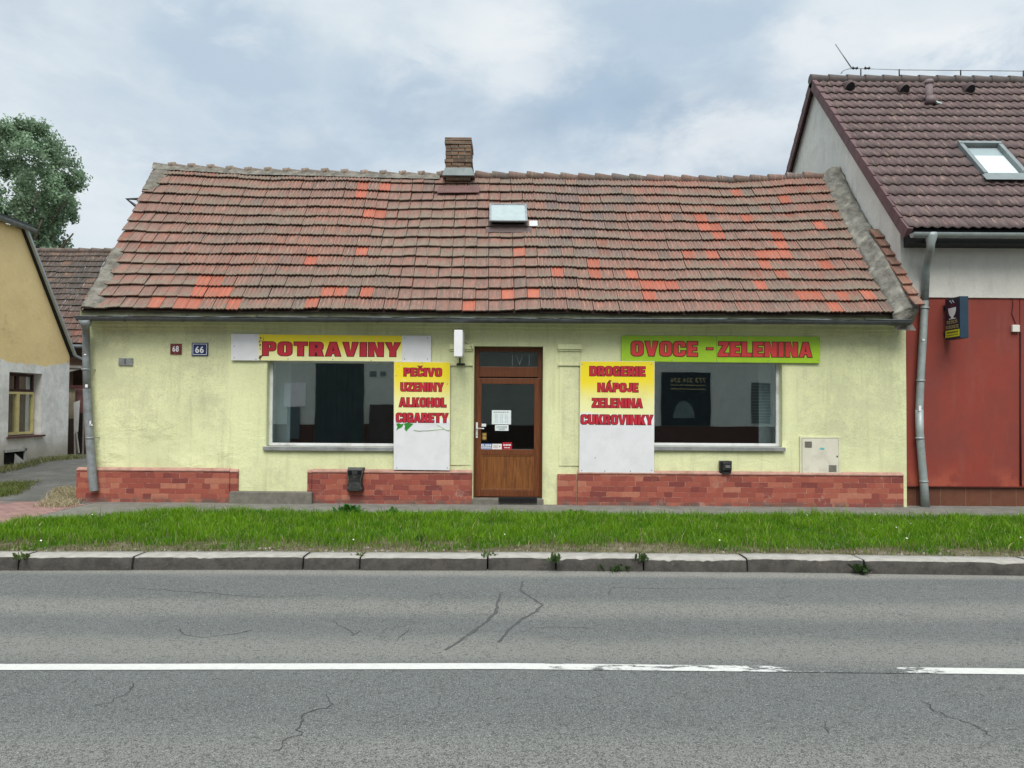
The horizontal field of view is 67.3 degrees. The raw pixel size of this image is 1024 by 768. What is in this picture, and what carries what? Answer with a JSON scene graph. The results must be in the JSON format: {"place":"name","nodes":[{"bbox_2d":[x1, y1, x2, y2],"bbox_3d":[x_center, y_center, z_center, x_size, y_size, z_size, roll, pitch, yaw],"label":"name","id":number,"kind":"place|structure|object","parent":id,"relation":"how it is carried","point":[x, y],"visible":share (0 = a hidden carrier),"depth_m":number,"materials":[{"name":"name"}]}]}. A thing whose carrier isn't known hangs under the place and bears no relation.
{"place":"outdoors","nodes":[
{"label":"outdoors","id":0,"kind":"place"},
{"bbox_2d":[0,477,41,496],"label":"grass patch","id":1,"kind":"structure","parent":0,"point":[7,488],"depth_m":13.68,"materials":[{"name":"green plant"}]},
{"bbox_2d":[0,454,93,503],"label":"driveway","id":2,"kind":"structure","parent":0,"point":[56,473],"depth_m":14.90,"materials":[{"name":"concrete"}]},
{"bbox_2d":[0,453,85,472],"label":"wall grass","id":3,"kind":"structure","parent":2,"relation":"on","point":[5,468],"depth_m":16.73,"materials":[{"name":"green plant"}]},
{"bbox_2d":[0,113,92,273],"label":"deciduous tree","id":4,"kind":"object","parent":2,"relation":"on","point":[47,207],"visible":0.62,"depth_m":30.76,"materials":[{"name":"green plant"}]},
{"bbox_2d":[31,485,82,507],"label":"dry grass","id":5,"kind":"structure","parent":2,"relation":"on","point":[57,497],"depth_m":12.50,"materials":[{"name":"beige plant"}]},
{"bbox_2d":[36,247,112,388],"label":"outbuilding","id":6,"kind":"structure","parent":2,"relation":"on","point":[68,286],"depth_m":22.31,"materials":[{"name":"tile"}]},
{"bbox_2d":[68,385,85,454],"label":"yard gate","id":7,"kind":"structure","parent":2,"relation":"on","point":[75,394],"depth_m":19.19,"materials":[{"name":"brown wood"}]},
{"bbox_2d":[74,400,79,454],"bbox_3d":[-10.783,1.120,19.051,0.203,1.432,0.088,0,-2,0],"label":"leaning board","id":8,"kind":"object","parent":2,"relation":"on","point":[76,412],"visible":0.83,"depth_m":19.05,"materials":[{"name":"grey wood"}]},
{"bbox_2d":[0,501,93,522],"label":"paver path","id":9,"kind":"structure","parent":0,"point":[9,510],"depth_m":11.60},
{"bbox_2d":[0,569,1023,767],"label":"road","id":10,"kind":"structure","parent":0,"point":[431,718],"depth_m":4.98,"materials":[{"name":"grey asphalt"}]},
{"bbox_2d":[444,581,542,649],"bbox_3d":[-0.011,1.912,6.476,0.481,0.008,2.238,0,-2,12],"label":"road seal seam","id":11,"kind":"object","parent":10,"relation":"on","point":[489,618],"visible":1,"depth_m":6.22,"materials":[{"name":"black asphalt"}]},
{"bbox_2d":[0,663,1023,673],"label":"road marking","id":12,"kind":"object","parent":10,"relation":"on","point":[506,666],"visible":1,"depth_m":5.07,"materials":[{"name":"paint"}]},
{"bbox_2d":[598,563,630,573],"bbox_3d":[1.077,1.925,8.143,0.345,0.079,0.341,2,-2,-41],"label":"kerb weed","id":13,"kind":"object","parent":10,"relation":"on","point":[616,567],"visible":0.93,"depth_m":8.06,"materials":[{"name":"green plant"}]},
{"bbox_2d":[848,563,871,573],"bbox_3d":[3.654,1.932,8.100,0.258,0.100,0.256,-1,-2,32],"label":"kerb weed","id":14,"kind":"object","parent":10,"relation":"on","point":[860,568],"visible":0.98,"depth_m":8.02,"materials":[{"name":"green plant"}]},
{"bbox_2d":[0,515,1023,556],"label":"verge soil","id":15,"kind":"structure","parent":0,"point":[638,550],"depth_m":8.73,"materials":[{"name":"brown soil"}]},
{"bbox_2d":[332,503,364,515],"bbox_3d":[-2.367,1.834,11.162,0.446,0.214,0.497,0,-2,16],"label":"weed","id":16,"kind":"object","parent":15,"relation":"on","point":[349,507],"visible":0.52,"depth_m":11.07,"materials":[{"name":"green plant"}]},
{"bbox_2d":[386,506,399,512],"bbox_3d":[-1.737,1.853,11.113,0.273,0.170,0.237,1,-2,-21],"label":"weed","id":17,"kind":"object","parent":15,"relation":"on","point":[395,510],"visible":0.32,"depth_m":11.12,"materials":[{"name":"green plant"}]},
{"bbox_2d":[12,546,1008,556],"bbox_3d":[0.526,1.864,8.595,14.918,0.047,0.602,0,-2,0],"label":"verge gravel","id":18,"kind":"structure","parent":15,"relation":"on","point":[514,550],"depth_m":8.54,"materials":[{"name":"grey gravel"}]},
{"bbox_2d":[0,500,1023,556],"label":"grass strip","id":19,"kind":"object","parent":15,"relation":"on","point":[190,524],"depth_m":9.61,"materials":[{"name":"green plant"}]},
{"bbox_2d":[0,0,1023,325],"label":"sky","id":20,"kind":"structure","parent":0,"point":[713,88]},
{"bbox_2d":[1,502,1023,524],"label":"pavement","id":21,"kind":"structure","parent":0,"point":[129,506],"depth_m":12.17,"materials":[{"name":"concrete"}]},
{"bbox_2d":[75,137,924,506],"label":"shop house","id":22,"kind":"structure","parent":21,"relation":"on","point":[535,287],"depth_m":12.76,"materials":[{"name":"ceramic"}]},
{"bbox_2d":[118,358,132,365],"bbox_3d":[-6.353,-0.365,12.655,0.231,0.121,0.036,0,-2,0],"label":"metal plate","id":23,"kind":"object","parent":22,"relation":"attached to","point":[126,361],"visible":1,"depth_m":12.64,"materials":[{"name":"metal"}]},
{"bbox_2d":[170,344,181,353],"bbox_3d":[-5.527,-0.576,12.662,0.184,0.174,0.033,0,-2,0],"label":"house number","id":24,"kind":"object","parent":22,"relation":"attached to","point":[175,348],"visible":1,"depth_m":12.65,"materials":[{"name":"red metal"}]},
{"bbox_2d":[192,343,207,355],"bbox_3d":[-5.133,-0.571,12.662,0.268,0.216,0.033,0,-2,0],"label":"house number","id":25,"kind":"object","parent":22,"relation":"attached to","point":[199,349],"visible":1,"depth_m":12.65,"materials":[{"name":"blue metal"}]},
{"bbox_2d":[263,361,393,450],"bbox_3d":[-2.971,0.351,12.817,2.198,1.494,0.455,0,-2,0],"label":"window","id":26,"kind":"structure","parent":22,"relation":"in","point":[272,445],"depth_m":12.76,"materials":[{"name":"white plastic"}]},
{"bbox_2d":[231,334,430,361],"bbox_3d":[-2.970,-0.593,12.632,3.288,0.440,0.025,0,-2,0],"label":"shop sign","id":27,"kind":"object","parent":22,"relation":"attached to","point":[305,347],"visible":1,"depth_m":12.62,"materials":[{"name":"multicoloured plastic"}]},
{"bbox_2d":[347,467,364,490],"bbox_3d":[-2.545,1.550,12.510,0.275,0.378,0.166,0,-2,0],"label":"flue cover","id":28,"kind":"object","parent":22,"relation":"attached to","point":[355,478],"visible":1,"depth_m":12.45,"materials":[{"name":"black metal"}]},
{"bbox_2d":[394,362,449,469],"bbox_3d":[-1.475,0.521,12.577,0.928,1.771,0.027,0,-2,0],"label":"shop sign","id":29,"kind":"object","parent":22,"relation":"attached to","point":[421,415],"visible":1,"depth_m":12.57,"materials":[{"name":"white plastic"}]},
{"bbox_2d":[454,330,471,364],"bbox_3d":[-0.779,-0.575,12.364,0.266,0.528,0.630,0,-2,0],"label":"light box","id":30,"kind":"object","parent":22,"relation":"attached to","point":[459,344],"visible":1,"depth_m":12.05,"materials":[{"name":"white plastic"}]},
{"bbox_2d":[474,347,542,496],"bbox_3d":[-0.063,0.634,12.803,1.127,2.495,0.170,0,-2,0],"label":"door","id":31,"kind":"structure","parent":22,"relation":"in","point":[500,470],"depth_m":12.78,"materials":[{"name":"wood"}]},
{"bbox_2d":[499,497,536,502],"bbox_3d":[0.094,1.903,12.632,0.628,0.072,0.223,0,-2,0],"label":"door mat","id":32,"kind":"object","parent":22,"relation":"on","point":[515,499],"depth_m":12.52,"materials":[{"name":"rubber"}]},
{"bbox_2d":[579,361,654,472],"bbox_3d":[1.716,0.535,12.578,1.228,1.824,0.025,0,-2,0],"label":"shop sign","id":33,"kind":"object","parent":22,"relation":"attached to","point":[616,431],"visible":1,"depth_m":12.57,"materials":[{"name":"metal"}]},
{"bbox_2d":[654,362,785,450],"bbox_3d":[3.367,0.351,12.818,2.226,1.495,0.455,0,-2,0],"label":"window","id":34,"kind":"structure","parent":22,"relation":"in","point":[774,446],"depth_m":12.76,"materials":[{"name":"white plastic"}]},
{"bbox_2d":[621,335,819,362],"bbox_3d":[3.428,-0.571,12.633,3.262,0.437,0.025,0,-2,0],"label":"shop sign","id":35,"kind":"object","parent":22,"relation":"attached to","point":[768,349],"visible":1,"depth_m":12.62,"materials":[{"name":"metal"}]},
{"bbox_2d":[719,461,731,473],"bbox_3d":[3.484,1.362,12.541,0.196,0.213,0.176,0,-2,0],"label":"flue cover","id":36,"kind":"object","parent":22,"relation":"attached to","point":[725,467],"visible":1,"depth_m":12.50,"materials":[{"name":"black metal"}]},
{"bbox_2d":[799,436,840,472],"bbox_3d":[5.048,1.179,12.617,0.665,0.638,0.075,0,-2,0],"label":"meter box","id":37,"kind":"object","parent":22,"relation":"on","point":[819,455],"visible":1,"depth_m":12.59,"materials":[{"name":"beige plastic"}]},
{"bbox_2d":[802,438,838,472],"bbox_3d":[5.047,1.193,12.611,0.595,0.597,0.065,0,-2,0],"label":"door","id":38,"kind":"structure","parent":37,"relation":"in","point":[818,455],"depth_m":12.59,"materials":[{"name":"beige plastic"}]},
{"bbox_2d":[786,74,1023,506],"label":"neighbour house","id":39,"kind":"structure","parent":21,"relation":"on","point":[932,169],"depth_m":12.83,"materials":[{"name":"red paint"}]},
{"bbox_2d":[943,296,968,339],"bbox_3d":[7.250,-1.068,12.584,0.143,0.674,0.499,0,-2,0],"label":"hanging sign","id":40,"kind":"object","parent":39,"relation":"attached to","point":[955,309],"visible":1,"depth_m":12.43,"materials":[{"name":"multicoloured plastic"}]},
{"bbox_2d":[1011,298,1020,485],"bbox_3d":[8.392,0.127,12.775,0.169,3.118,0.054,0,-2,0],"label":"cable conduit","id":41,"kind":"object","parent":39,"relation":"on","point":[1015,328],"visible":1,"depth_m":12.78,"materials":[{"name":"plastic"}]},
{"bbox_2d":[835,44,1023,76],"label":"lightning conductor","id":42,"kind":"object","parent":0,"point":[856,68],"visible":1,"depth_m":16.48,"materials":[{"name":"metal"}]},
{"label":"ground","id":43,"kind":"structure","parent":0,"visible":0},
{"bbox_2d":[0,213,81,466],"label":"yellow house","id":44,"kind":"structure","parent":43,"relation":"on","point":[37,351],"depth_m":16.96,"materials":[{"name":"paint"}]},
{"bbox_2d":[6,373,45,438],"bbox_3d":[-10.743,0.460,16.786,0.400,1.409,1.266,0,-2,0],"label":"window","id":45,"kind":"structure","parent":44,"relation":"in","point":[18,391],"depth_m":16.86,"materials":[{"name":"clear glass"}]},
{"bbox_2d":[0,551,1023,575],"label":"kerb","id":46,"kind":"structure","parent":43,"relation":"on","point":[476,561],"depth_m":8.10,"materials":[{"name":"concrete"}]},
{"bbox_2d":[12,552,29,559],"bbox_3d":[-5.096,1.774,7.953,0.206,0.086,0.194,1,-2,-8],"label":"kerb weed","id":47,"kind":"object","parent":46,"relation":"on","point":[18,556],"visible":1,"depth_m":7.92,"materials":[{"name":"green plant"}]},
{"bbox_2d":[481,550,497,557],"bbox_3d":[-0.255,1.822,8.231,0.184,0.073,0.248,0,-2,25],"label":"kerb weed","id":48,"kind":"object","parent":46,"relation":"on","point":[484,553],"visible":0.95,"depth_m":8.23,"materials":[{"name":"green plant"}]},
{"bbox_2d":[547,551,562,562],"bbox_3d":[0.424,1.806,7.994,0.150,0.102,0.165,-1,-2,42],"label":"kerb weed","id":49,"kind":"object","parent":46,"relation":"on","point":[553,558],"visible":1,"depth_m":7.99,"materials":[{"name":"green plant"}]},
{"bbox_2d":[632,552,648,561],"bbox_3d":[1.381,1.819,8.070,0.205,0.092,0.187,2,-2,-37],"label":"kerb weed","id":50,"kind":"object","parent":46,"relation":"on","point":[643,557],"visible":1,"depth_m":8.08,"materials":[{"name":"green plant"}]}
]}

